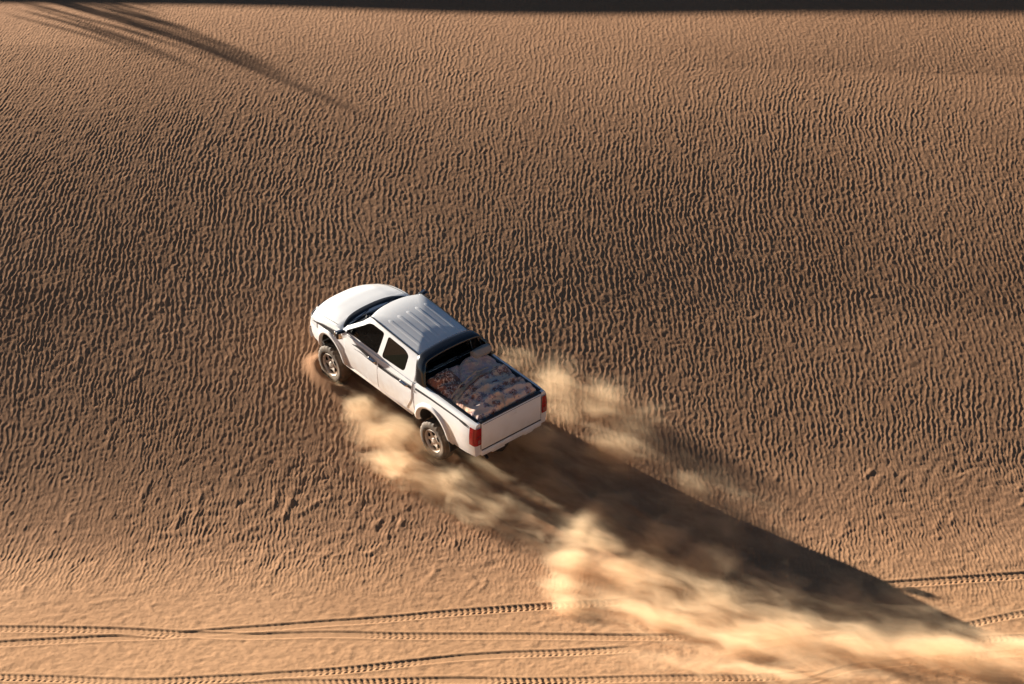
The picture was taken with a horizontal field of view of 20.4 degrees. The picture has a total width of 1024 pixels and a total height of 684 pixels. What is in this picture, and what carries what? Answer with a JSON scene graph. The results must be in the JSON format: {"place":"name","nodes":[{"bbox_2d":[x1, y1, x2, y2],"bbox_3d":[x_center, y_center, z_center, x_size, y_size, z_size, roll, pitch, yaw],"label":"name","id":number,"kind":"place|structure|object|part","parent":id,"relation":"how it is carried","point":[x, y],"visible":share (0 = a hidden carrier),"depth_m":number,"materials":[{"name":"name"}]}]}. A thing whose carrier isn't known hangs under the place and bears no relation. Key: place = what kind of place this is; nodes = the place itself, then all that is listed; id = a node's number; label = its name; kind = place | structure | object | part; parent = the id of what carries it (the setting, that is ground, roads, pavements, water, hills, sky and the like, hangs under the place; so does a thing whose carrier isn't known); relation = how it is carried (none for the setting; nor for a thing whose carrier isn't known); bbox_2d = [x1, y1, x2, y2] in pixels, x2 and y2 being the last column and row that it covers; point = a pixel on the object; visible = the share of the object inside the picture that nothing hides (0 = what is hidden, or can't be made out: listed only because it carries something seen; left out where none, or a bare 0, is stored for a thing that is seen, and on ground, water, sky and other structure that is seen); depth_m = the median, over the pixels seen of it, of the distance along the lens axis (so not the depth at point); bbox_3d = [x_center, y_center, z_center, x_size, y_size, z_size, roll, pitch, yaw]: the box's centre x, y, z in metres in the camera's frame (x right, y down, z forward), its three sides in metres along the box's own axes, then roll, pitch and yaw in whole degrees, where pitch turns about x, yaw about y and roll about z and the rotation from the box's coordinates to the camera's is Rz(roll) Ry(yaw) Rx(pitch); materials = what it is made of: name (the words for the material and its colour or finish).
{"place":"outdoors","nodes":[
{"label":"outdoors","id":0,"kind":"place"},
{"bbox_2d":[0,0,1023,683],"bbox_3d":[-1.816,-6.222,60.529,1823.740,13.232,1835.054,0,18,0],"label":"ground","id":1,"kind":"structure","parent":0,"point":[732,290],"depth_m":55.26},
{"bbox_2d":[309,284,546,459],"bbox_3d":[-1.698,0.387,52.939,2.169,1.944,5.255,-26,44,-32],"label":"pickup truck","id":2,"kind":"object","parent":1,"relation":"on","point":[400,347],"visible":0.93,"depth_m":52.18,"materials":[{"name":"white paint"}]},
{"bbox_3d":[-2.804,0.354,52.835,0.083,0.666,0.970,-26,44,-32],"label":"door","id":3,"kind":"part","parent":2,"relation":"part of","materials":[{"name":"white paint"}]},
{"bbox_3d":[-2.156,0.802,52.221,0.083,0.666,0.983,-26,44,-32],"label":"door","id":4,"kind":"part","parent":2,"relation":"part of","materials":[{"name":"white paint"}]},
{"bbox_2d":[449,364,535,420],"bbox_3d":[-0.390,0.873,51.399,1.406,0.349,0.991,-26,44,-32],"label":"quilt","id":5,"kind":"object","parent":2,"relation":"in","point":[493,391],"visible":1,"depth_m":51.29,"materials":[{"name":"fabric"}]},
{"bbox_2d":[426,368,464,398],"bbox_3d":[-1.152,0.741,51.602,0.554,0.317,0.679,-26,44,-32],"label":"bedding bundle","id":6,"kind":"object","parent":5,"relation":"on","point":[446,382],"visible":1,"depth_m":51.53,"materials":[{"name":"fabric"}]},
{"bbox_2d":[449,355,501,387],"bbox_3d":[-0.661,0.525,51.901,0.999,0.321,0.733,-26,44,-32],"label":"blanket","id":7,"kind":"object","parent":5,"relation":"on","point":[466,368],"visible":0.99,"depth_m":51.83,"materials":[{"name":"fabric"}]},
{"bbox_2d":[470,343,491,358],"bbox_3d":[-0.569,0.178,52.107,0.400,0.193,0.197,-26,44,-32],"label":"rolled mat","id":8,"kind":"object","parent":7,"relation":"on","point":[481,351],"visible":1,"depth_m":52.04,"materials":[{"name":"grey fabric"}]}
]}

